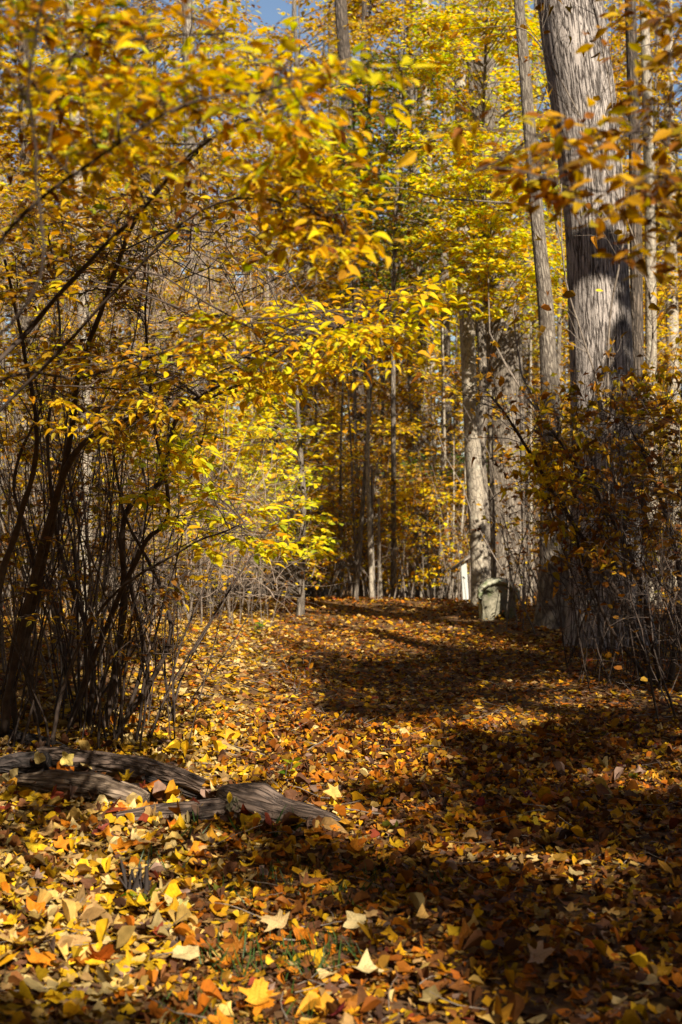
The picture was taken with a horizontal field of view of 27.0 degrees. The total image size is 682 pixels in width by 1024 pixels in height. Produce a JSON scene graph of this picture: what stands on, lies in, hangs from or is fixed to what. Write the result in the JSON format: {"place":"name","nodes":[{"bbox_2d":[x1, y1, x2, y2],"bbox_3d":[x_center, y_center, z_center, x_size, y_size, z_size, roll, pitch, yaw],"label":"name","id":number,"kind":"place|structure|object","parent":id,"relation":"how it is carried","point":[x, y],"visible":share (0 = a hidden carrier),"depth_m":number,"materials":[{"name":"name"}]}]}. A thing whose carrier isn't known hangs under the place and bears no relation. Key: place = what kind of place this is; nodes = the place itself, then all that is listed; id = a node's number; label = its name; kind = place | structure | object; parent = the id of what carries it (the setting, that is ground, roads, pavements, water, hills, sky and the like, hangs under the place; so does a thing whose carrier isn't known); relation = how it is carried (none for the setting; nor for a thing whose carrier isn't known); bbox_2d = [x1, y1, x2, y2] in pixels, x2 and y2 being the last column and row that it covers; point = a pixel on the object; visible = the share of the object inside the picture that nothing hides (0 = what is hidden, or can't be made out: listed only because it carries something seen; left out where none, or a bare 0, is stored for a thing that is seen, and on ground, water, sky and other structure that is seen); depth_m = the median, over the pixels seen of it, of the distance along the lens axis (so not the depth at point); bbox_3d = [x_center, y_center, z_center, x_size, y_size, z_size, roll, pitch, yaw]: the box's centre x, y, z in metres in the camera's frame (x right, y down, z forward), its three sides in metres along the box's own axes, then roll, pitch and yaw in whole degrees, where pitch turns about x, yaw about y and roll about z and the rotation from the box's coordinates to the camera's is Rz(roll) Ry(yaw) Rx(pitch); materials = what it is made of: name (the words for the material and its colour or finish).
{"place":"outdoors","nodes":[
{"label":"outdoors","id":0,"kind":"place"},
{"bbox_2d":[0,517,681,1023],"bbox_3d":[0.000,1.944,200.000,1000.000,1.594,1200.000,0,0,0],"label":"forest floor","id":1,"kind":"structure","parent":0,"point":[350,1003],"depth_m":5.67,"materials":[{"name":"brown plant"}]},
{"bbox_2d":[0,730,68,747],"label":"rotting log","id":2,"kind":"object","parent":1,"relation":"on","point":[30,737],"visible":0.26,"depth_m":8.24,"materials":[{"name":"wood"}]},
{"bbox_2d":[1,13,81,614],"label":"tall tree","id":3,"kind":"object","parent":1,"relation":"on","point":[32,243],"visible":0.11,"depth_m":18.94,"materials":[{"name":"brown plant"}]},
{"bbox_2d":[0,51,112,576],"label":"tree","id":4,"kind":"object","parent":1,"relation":"on","point":[36,244],"visible":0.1,"depth_m":34.92,"materials":[{"name":"yellow plant"}]},
{"bbox_2d":[0,55,119,567],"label":"tree","id":5,"kind":"object","parent":1,"relation":"on","point":[4,176],"visible":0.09,"depth_m":39.97,"materials":[{"name":"yellow plant"}]},
{"bbox_2d":[0,1,124,551],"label":"tree","id":6,"kind":"object","parent":1,"relation":"on","point":[1,192],"visible":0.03,"depth_m":35.77,"materials":[{"name":"yellow plant"}]},
{"bbox_2d":[0,160,134,565],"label":"tree","id":7,"kind":"object","parent":1,"relation":"on","point":[45,277],"visible":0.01,"depth_m":39.34,"materials":[{"name":"yellow plant"}]},
{"bbox_2d":[0,0,146,594],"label":"understory tree","id":8,"kind":"object","parent":1,"relation":"on","point":[5,138],"visible":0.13,"depth_m":17.96,"materials":[{"name":"yellow plant"}]},
{"bbox_2d":[4,0,174,621],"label":"tall tree","id":9,"kind":"object","parent":1,"relation":"on","point":[76,118],"visible":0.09,"depth_m":14.95,"materials":[{"name":"brown plant"}]},
{"bbox_2d":[60,0,181,569],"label":"tree","id":10,"kind":"object","parent":1,"relation":"on","point":[112,51],"visible":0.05,"depth_m":45.81,"materials":[{"name":"yellow plant"}]},
{"bbox_2d":[0,99,259,700],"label":"twiggy shrub","id":11,"kind":"object","parent":1,"relation":"on","point":[10,359],"visible":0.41,"depth_m":10.02,"materials":[{"name":"brown plant"}]},
{"bbox_2d":[113,0,153,593],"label":"tall tree","id":12,"kind":"object","parent":1,"relation":"on","point":[150,18],"visible":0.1,"depth_m":27.92,"materials":[{"name":"brown plant"}]},
{"bbox_2d":[118,859,150,894],"bbox_3d":[-0.737,1.344,5.170,0.128,0.168,0.107,0,0,28],"label":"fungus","id":13,"kind":"object","parent":1,"relation":"on","point":[137,883],"visible":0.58,"depth_m":5.14,"materials":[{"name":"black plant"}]},
{"bbox_2d":[0,0,274,559],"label":"understory tree","id":14,"kind":"object","parent":1,"relation":"on","point":[202,8],"visible":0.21,"depth_m":26.65,"materials":[{"name":"yellow plant"}]},
{"bbox_2d":[108,0,203,560],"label":"tree","id":15,"kind":"object","parent":1,"relation":"on","point":[154,4],"visible":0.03,"depth_m":58.73,"materials":[{"name":"yellow plant"}]},
{"bbox_2d":[47,161,270,600],"bbox_3d":[-2.818,-2.051,21.868,3.641,7.024,5.103,0,0,0],"label":"understory tree","id":16,"kind":"object","parent":1,"relation":"on","point":[203,304],"visible":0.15,"depth_m":21.82,"materials":[{"name":"yellow plant"}]},
{"bbox_2d":[0,746,345,827],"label":"fallen log","id":17,"kind":"object","parent":1,"relation":"on","point":[261,799],"visible":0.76,"depth_m":6.73,"materials":[{"name":"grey wood"}]},
{"bbox_2d":[0,133,350,671],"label":"twiggy shrub","id":18,"kind":"object","parent":1,"relation":"on","point":[254,433],"visible":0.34,"depth_m":11.25,"materials":[{"name":"yellow plant"}]},
{"bbox_2d":[0,751,355,837],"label":"banked leaves","id":19,"kind":"object","parent":1,"relation":"on","point":[158,788],"visible":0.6,"depth_m":6.51,"materials":[{"name":"yellow plant"}]},
{"bbox_2d":[96,414,273,606],"bbox_3d":[-2.386,-0.009,19.912,3.138,2.837,4.754,0,0,0],"label":"understory tree","id":20,"kind":"object","parent":1,"relation":"on","point":[231,446],"visible":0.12,"depth_m":19.41,"materials":[{"name":"yellow plant"}]},
{"bbox_2d":[109,0,261,559],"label":"tree","id":21,"kind":"object","parent":1,"relation":"on","point":[207,2],"visible":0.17,"depth_m":36.14,"materials":[{"name":"yellow plant"}]},
{"bbox_2d":[128,0,248,596],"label":"tall tree","id":22,"kind":"object","parent":1,"relation":"on","point":[188,28],"visible":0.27,"depth_m":23.92,"materials":[{"name":"grey plant"}]},
{"bbox_2d":[158,1,250,484],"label":"tree","id":23,"kind":"object","parent":1,"relation":"on","point":[198,218],"visible":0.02,"depth_m":60.35,"materials":[{"name":"yellow plant"}]},
{"bbox_2d":[156,41,293,591],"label":"tree","id":24,"kind":"object","parent":1,"relation":"on","point":[224,247],"visible":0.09,"depth_m":44.15,"materials":[{"name":"yellow plant"}]},
{"bbox_2d":[120,446,341,627],"bbox_3d":[-1.309,0.309,16.738,2.729,2.159,5.267,0,0,0],"label":"twiggy shrub","id":25,"kind":"object","parent":1,"relation":"on","point":[233,553],"visible":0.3,"depth_m":16.12,"materials":[{"name":"yellow plant"}]},
{"bbox_2d":[177,0,292,524],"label":"tree","id":26,"kind":"object","parent":1,"relation":"on","point":[257,54],"visible":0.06,"depth_m":56.85,"materials":[{"name":"yellow plant"}]},
{"bbox_2d":[0,118,482,749],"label":"tall shrub","id":27,"kind":"object","parent":1,"relation":"on","point":[340,342],"visible":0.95,"depth_m":7.10,"materials":[{"name":"yellow plant"}]},
{"bbox_2d":[158,366,355,616],"bbox_3d":[-1.232,-0.262,19.021,2.856,3.482,4.994,0,0,0],"label":"understory tree","id":28,"kind":"object","parent":1,"relation":"on","point":[304,504],"visible":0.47,"depth_m":18.68,"materials":[{"name":"yellow plant"}]},
{"bbox_2d":[238,977,280,1004],"bbox_3d":[-0.229,1.338,3.986,0.125,0.025,0.114,4,17,5],"label":"leaf","id":29,"kind":"object","parent":1,"relation":"on","point":[256,994],"visible":1,"depth_m":3.97,"materials":[{"name":"plant"}]},
{"bbox_2d":[197,24,326,586],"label":"tree","id":30,"kind":"object","parent":1,"relation":"on","point":[256,211],"visible":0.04,"depth_m":49.36,"materials":[{"name":"yellow plant"}]},
{"bbox_2d":[209,396,372,596],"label":"understory tree","id":31,"kind":"object","parent":1,"relation":"on","point":[316,493],"visible":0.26,"depth_m":22.94,"materials":[{"name":"yellow plant"}]},
{"bbox_2d":[276,657,312,695],"bbox_3d":[-0.334,1.212,10.516,0.306,0.304,0.177,0,0,35],"label":"seedling","id":32,"kind":"object","parent":1,"relation":"on","point":[293,679],"visible":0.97,"depth_m":10.52,"materials":[{"name":"yellow plant"}]},
{"bbox_2d":[208,113,403,597],"bbox_3d":[-0.741,-2.929,25.942,3.709,9.231,5.115,0,0,0],"label":"understory tree","id":33,"kind":"object","parent":1,"relation":"on","point":[292,286],"visible":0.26,"depth_m":25.63,"materials":[{"name":"yellow plant"}]},
{"bbox_2d":[199,0,414,426],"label":"understory tree","id":34,"kind":"object","parent":1,"relation":"on","point":[310,25],"visible":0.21,"depth_m":37.82,"materials":[{"name":"yellow plant"}]},
{"bbox_2d":[208,0,408,596],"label":"tree","id":35,"kind":"object","parent":1,"relation":"on","point":[306,268],"visible":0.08,"depth_m":30.95,"materials":[{"name":"yellow plant"}]},
{"bbox_2d":[259,2,371,581],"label":"tree","id":36,"kind":"object","parent":1,"relation":"on","point":[321,108],"visible":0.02,"depth_m":50.00,"materials":[{"name":"yellow plant"}]},
{"bbox_2d":[288,0,373,594],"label":"tall tree","id":37,"kind":"object","parent":1,"relation":"on","point":[334,111],"visible":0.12,"depth_m":41.91,"materials":[{"name":"grey plant"}]},
{"bbox_2d":[279,0,388,572],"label":"tree","id":38,"kind":"object","parent":1,"relation":"on","point":[337,104],"visible":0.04,"depth_m":49.95,"materials":[{"name":"yellow plant"}]},
{"bbox_2d":[0,0,681,411],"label":"overhanging shrub","id":39,"kind":"object","parent":1,"relation":"on","point":[113,90],"depth_m":3.26,"materials":[{"name":"plant"}]},
{"bbox_2d":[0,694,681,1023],"bbox_3d":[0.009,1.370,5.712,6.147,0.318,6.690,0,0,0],"label":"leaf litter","id":40,"kind":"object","parent":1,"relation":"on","point":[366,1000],"visible":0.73,"depth_m":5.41,"materials":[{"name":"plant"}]},
{"bbox_2d":[172,945,198,959],"bbox_3d":[-0.481,1.363,4.402,0.085,0.033,0.085,0,17,-6],"label":"leaf","id":41,"kind":"object","parent":40,"relation":"on","point":[188,952],"visible":1,"depth_m":4.41,"materials":[{"name":"plant"}]},
{"bbox_2d":[259,909,289,931],"bbox_3d":[-0.232,1.364,4.751,0.108,0.023,0.118,0,28,27],"label":"leaf","id":42,"kind":"object","parent":40,"relation":"on","point":[278,920],"visible":1,"depth_m":4.75,"materials":[{"name":"plant"}]},
{"bbox_2d":[343,911,365,928],"bbox_3d":[0.048,1.369,4.768,0.075,0.021,0.071,0,25,11],"label":"leaf","id":43,"kind":"object","parent":40,"relation":"on","point":[353,918],"visible":0.94,"depth_m":4.77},
{"bbox_2d":[353,949,383,972],"bbox_3d":[0.086,1.346,4.242,0.085,0.046,0.078,17,7,26],"label":"leaf","id":44,"kind":"object","parent":40,"relation":"on","point":[366,964],"visible":1,"depth_m":4.26,"materials":[{"name":"plant"}]},
{"bbox_2d":[527,940,554,963],"bbox_3d":[0.609,1.337,4.308,0.090,0.033,0.100,-11,31,16],"label":"leaf","id":45,"kind":"object","parent":40,"relation":"on","point":[539,954],"visible":1,"depth_m":4.32,"materials":[{"name":"plant"}]},
{"bbox_2d":[0,627,681,1023],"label":"twig litter","id":46,"kind":"object","parent":1,"relation":"on","point":[356,801],"visible":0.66,"depth_m":8.03,"materials":[{"name":"brown plant"}]},
{"bbox_2d":[0,618,681,745],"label":"distant leaf litter","id":47,"kind":"object","parent":1,"relation":"on","point":[232,674],"visible":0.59,"depth_m":11.32,"materials":[{"name":"plant"}]},
{"bbox_2d":[0,350,681,634],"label":"undergrowth","id":48,"kind":"object","parent":1,"relation":"on","point":[401,592],"depth_m":22.97,"materials":[{"name":"plant"}]},
{"bbox_2d":[0,119,681,573],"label":"distant wood","id":49,"kind":"object","parent":1,"relation":"on","point":[292,331],"depth_m":72.19,"materials":[{"name":"plant"}]},
{"bbox_2d":[3,586,681,640],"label":"leaf litter","id":50,"kind":"object","parent":1,"relation":"on","point":[412,626],"visible":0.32,"depth_m":18.63,"materials":[{"name":"plant"}]},
{"bbox_2d":[300,0,396,594],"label":"tall tree","id":51,"kind":"object","parent":1,"relation":"on","point":[343,43],"visible":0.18,"depth_m":29.89,"materials":[{"name":"grey plant"}]},
{"bbox_2d":[318,307,387,568],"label":"sapling","id":52,"kind":"object","parent":1,"relation":"on","point":[352,455],"visible":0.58,"depth_m":23.70,"materials":[{"name":"brown plant"}]},
{"bbox_2d":[317,280,390,597],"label":"sapling","id":53,"kind":"object","parent":1,"relation":"on","point":[340,498],"visible":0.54,"depth_m":25.12,"materials":[{"name":"brown plant"}]},
{"bbox_2d":[319,280,401,595],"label":"sapling","id":54,"kind":"object","parent":1,"relation":"on","point":[355,404],"visible":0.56,"depth_m":25.82,"materials":[{"name":"brown plant"}]},
{"bbox_2d":[341,0,387,465],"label":"tall tree","id":55,"kind":"object","parent":1,"relation":"on","point":[364,11],"visible":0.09,"depth_m":33.94,"materials":[{"name":"brown plant"}]},
{"bbox_2d":[313,355,418,599],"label":"sapling","id":56,"kind":"object","parent":1,"relation":"on","point":[358,557],"visible":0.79,"depth_m":22.98,"materials":[{"name":"brown plant"}]},
{"bbox_2d":[329,327,405,598],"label":"sapling","id":57,"kind":"object","parent":1,"relation":"on","point":[370,547],"visible":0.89,"depth_m":22.63,"materials":[{"name":"grey plant"}]},
{"bbox_2d":[275,0,461,564],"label":"tree","id":58,"kind":"object","parent":1,"relation":"on","point":[325,58],"visible":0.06,"depth_m":35.41,"materials":[{"name":"yellow plant"}]},
{"bbox_2d":[291,414,447,596],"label":"understory tree","id":59,"kind":"object","parent":1,"relation":"on","point":[347,471],"visible":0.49,"depth_m":25.46,"materials":[{"name":"yellow plant"}]},
{"bbox_2d":[110,651,644,1023],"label":"grass","id":60,"kind":"structure","parent":1,"relation":"on","point":[320,965],"depth_m":4.56,"materials":[{"name":"plant"}]},
{"bbox_2d":[333,471,428,598],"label":"sapling","id":61,"kind":"object","parent":1,"relation":"on","point":[379,557],"visible":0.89,"depth_m":23.47,"materials":[{"name":"brown plant"}]},
{"bbox_2d":[306,282,461,595],"bbox_3d":[0.866,-1.592,31.026,4.105,7.131,5.482,0,0,0],"label":"understory tree","id":62,"kind":"object","parent":1,"relation":"on","point":[405,395],"visible":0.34,"depth_m":30.09,"materials":[{"name":"yellow plant"}]},
{"bbox_2d":[336,467,434,599],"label":"sapling","id":63,"kind":"object","parent":1,"relation":"on","point":[373,529],"visible":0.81,"depth_m":23.11,"materials":[{"name":"brown plant"}]},
{"bbox_2d":[321,0,454,598],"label":"understory tree","id":64,"kind":"object","parent":1,"relation":"on","point":[397,199],"visible":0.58,"depth_m":23.95,"materials":[{"name":"yellow plant"}]},
{"bbox_2d":[319,0,475,574],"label":"tree","id":65,"kind":"object","parent":1,"relation":"on","point":[369,142],"visible":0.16,"depth_m":34.75,"materials":[{"name":"yellow plant"}]},
{"bbox_2d":[317,56,487,596],"bbox_3d":[1.670,-4.019,31.378,4.530,12.041,5.807,0,0,0],"label":"tree","id":66,"kind":"object","parent":1,"relation":"on","point":[418,271],"visible":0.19,"depth_m":31.28,"materials":[{"name":"yellow plant"}]},
{"bbox_2d":[369,0,436,588],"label":"tall tree","id":67,"kind":"object","parent":1,"relation":"on","point":[433,320],"visible":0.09,"depth_m":32.90,"materials":[{"name":"brown plant"}]},
{"bbox_2d":[382,0,437,596],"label":"tall tree","id":68,"kind":"object","parent":1,"relation":"on","point":[408,167],"visible":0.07,"depth_m":35.92,"materials":[{"name":"brown plant"}]},
{"bbox_2d":[305,0,534,589],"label":"understory tree","id":69,"kind":"object","parent":1,"relation":"on","point":[354,39],"visible":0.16,"depth_m":32.73,"materials":[{"name":"yellow plant"}]},
{"bbox_2d":[325,27,515,562],"bbox_3d":[2.282,-6.940,39.197,5.019,18.654,5.615,0,0,16],"label":"tree","id":70,"kind":"object","parent":1,"relation":"on","point":[436,346],"visible":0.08,"depth_m":38.77,"materials":[{"name":"yellow plant"}]},
{"bbox_2d":[356,462,488,598],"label":"understory tree","id":71,"kind":"object","parent":1,"relation":"on","point":[434,538],"visible":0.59,"depth_m":24.69,"materials":[{"name":"yellow plant"}]},
{"bbox_2d":[377,446,487,586],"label":"understory tree","id":72,"kind":"object","parent":1,"relation":"on","point":[451,471],"visible":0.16,"depth_m":28.75,"materials":[{"name":"yellow plant"}]},
{"bbox_2d":[411,0,477,597],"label":"tall tree","id":73,"kind":"object","parent":1,"relation":"on","point":[445,323],"visible":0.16,"depth_m":30.92,"materials":[{"name":"grey plant"}]},
{"bbox_2d":[365,352,527,597],"bbox_3d":[2.144,-0.687,26.862,3.349,4.926,4.970,0,0,0],"label":"understory tree","id":74,"kind":"object","parent":1,"relation":"on","point":[454,391],"visible":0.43,"depth_m":26.50,"materials":[{"name":"yellow plant"}]},
{"bbox_2d":[427,308,476,598],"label":"sapling","id":75,"kind":"object","parent":1,"relation":"on","point":[444,438],"visible":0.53,"depth_m":26.42,"materials":[{"name":"brown plant"}]},
{"bbox_2d":[339,0,569,628],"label":"leaning slim tree","id":76,"kind":"object","parent":1,"relation":"on","point":[548,356],"visible":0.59,"depth_m":17.42,"materials":[{"name":"grey plant"}]},
{"bbox_2d":[450,554,469,602],"bbox_3d":[1.986,1.089,23.000,0.429,0.933,0.300,0,0,0],"label":"trail post","id":77,"kind":"object","parent":1,"relation":"on","point":[464,580],"visible":0.73,"depth_m":22.96,"materials":[{"name":"wood"}]},
{"bbox_2d":[374,0,567,577],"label":"yellow maple sapling","id":78,"kind":"object","parent":1,"relation":"on","point":[469,182],"visible":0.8,"depth_m":19.48,"materials":[{"name":"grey plant"}]},
{"bbox_2d":[417,0,556,605],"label":"pale twin tree","id":79,"kind":"object","parent":1,"relation":"on","point":[474,483],"visible":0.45,"depth_m":21.40,"materials":[{"name":"grey plant"}]},
{"bbox_2d":[467,20,514,577],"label":"pale twin tree","id":80,"kind":"object","parent":1,"relation":"on","point":[481,341],"visible":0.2,"depth_m":21.94,"materials":[{"name":"grey plant"}]},
{"bbox_2d":[477,577,520,620],"bbox_3d":[2.036,1.163,18.468,0.570,0.623,0.420,0,0,0],"label":"stone marker","id":81,"kind":"object","parent":1,"relation":"on","point":[492,600],"visible":0.78,"depth_m":18.33,"materials":[{"name":"stone"}]},
{"bbox_2d":[441,0,569,524],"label":"tree","id":82,"kind":"object","parent":1,"relation":"on","point":[507,95],"visible":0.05,"depth_m":41.26,"materials":[{"name":"yellow plant"}]},
{"bbox_2d":[457,288,569,539],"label":"understory tree","id":83,"kind":"object","parent":1,"relation":"on","point":[535,351],"visible":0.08,"depth_m":28.97,"materials":[{"name":"grey plant"}]},
{"bbox_2d":[498,0,561,588],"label":"tall tree","id":84,"kind":"object","parent":1,"relation":"on","point":[528,310],"visible":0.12,"depth_m":31.92,"materials":[{"name":"brown plant"}]},
{"bbox_2d":[495,256,565,597],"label":"sapling","id":85,"kind":"object","parent":1,"relation":"on","point":[530,416],"visible":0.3,"depth_m":25.44,"materials":[{"name":"brown plant"}]},
{"bbox_2d":[494,0,567,402],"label":"understory tree","id":86,"kind":"object","parent":1,"relation":"on","point":[508,99],"visible":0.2,"depth_m":24.97,"materials":[{"name":"plant"}]},
{"bbox_2d":[463,0,625,598],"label":"wide dappled tree","id":87,"kind":"object","parent":1,"relation":"on","point":[510,358],"visible":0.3,"depth_m":25.70,"materials":[{"name":"grey plant"}]},
{"bbox_2d":[411,324,681,684],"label":"leaning branchy shrub","id":88,"kind":"object","parent":1,"relation":"on","point":[547,426],"visible":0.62,"depth_m":10.80,"materials":[{"name":"brown plant"}]},
{"bbox_2d":[417,0,681,657],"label":"thin bare sapling","id":89,"kind":"object","parent":1,"relation":"on","point":[568,293],"visible":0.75,"depth_m":12.94,"materials":[{"name":"yellow plant"}]},
{"bbox_2d":[459,326,681,692],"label":"twiggy shrub","id":90,"kind":"object","parent":1,"relation":"on","point":[567,473],"visible":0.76,"depth_m":11.08,"materials":[{"name":"brown plant"}]},
{"bbox_2d":[500,0,664,516],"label":"tree","id":91,"kind":"object","parent":1,"relation":"on","point":[554,241],"visible":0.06,"depth_m":38.10,"materials":[{"name":"yellow plant"}]},
{"bbox_2d":[537,0,657,650],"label":"grey tree","id":92,"kind":"object","parent":1,"relation":"on","point":[588,273],"visible":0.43,"depth_m":14.71,"materials":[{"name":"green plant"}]},
{"bbox_2d":[527,378,681,582],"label":"understory tree","id":93,"kind":"object","parent":1,"relation":"on","point":[565,435],"visible":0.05,"depth_m":17.43,"materials":[{"name":"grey plant"}]},
{"bbox_2d":[539,372,681,723],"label":"twiggy shrub","id":94,"kind":"object","parent":1,"relation":"on","point":[658,516],"visible":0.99,"depth_m":9.54,"materials":[{"name":"brown plant"}]},
{"bbox_2d":[552,26,681,507],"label":"tree","id":95,"kind":"object","parent":1,"relation":"on","point":[616,86],"visible":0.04,"depth_m":38.87,"materials":[{"name":"yellow plant"}]},
{"bbox_2d":[604,0,681,509],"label":"tree","id":96,"kind":"object","parent":1,"relation":"on","point":[607,3],"visible":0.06,"depth_m":42.66,"materials":[{"name":"yellow plant"}]},
{"bbox_2d":[608,0,681,481],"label":"understory tree","id":97,"kind":"object","parent":1,"relation":"on","point":[666,79],"visible":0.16,"depth_m":24.43,"materials":[{"name":"yellow plant"}]},
{"bbox_2d":[617,0,681,581],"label":"tall tree","id":98,"kind":"object","parent":1,"relation":"on","point":[636,291],"visible":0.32,"depth_m":17.43,"materials":[{"name":"grey plant"}]},
{"bbox_2d":[622,74,681,525],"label":"tree","id":99,"kind":"object","parent":1,"relation":"on","point":[662,301],"visible":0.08,"depth_m":34.34,"materials":[{"name":"yellow plant"}]},
{"bbox_2d":[627,0,680,604],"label":"tall tree","id":100,"kind":"object","parent":1,"relation":"on","point":[645,78],"visible":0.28,"depth_m":19.93,"materials":[{"name":"grey plant"}]},
{"bbox_2d":[643,0,681,585],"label":"tall tree","id":101,"kind":"object","parent":1,"relation":"on","point":[675,329],"visible":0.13,"depth_m":25.91,"materials":[{"name":"yellow plant"}]},
{"bbox_2d":[0,0,681,516],"label":"sky","id":102,"kind":"structure","parent":0,"point":[269,10],"materials":[{"name":"blue"}]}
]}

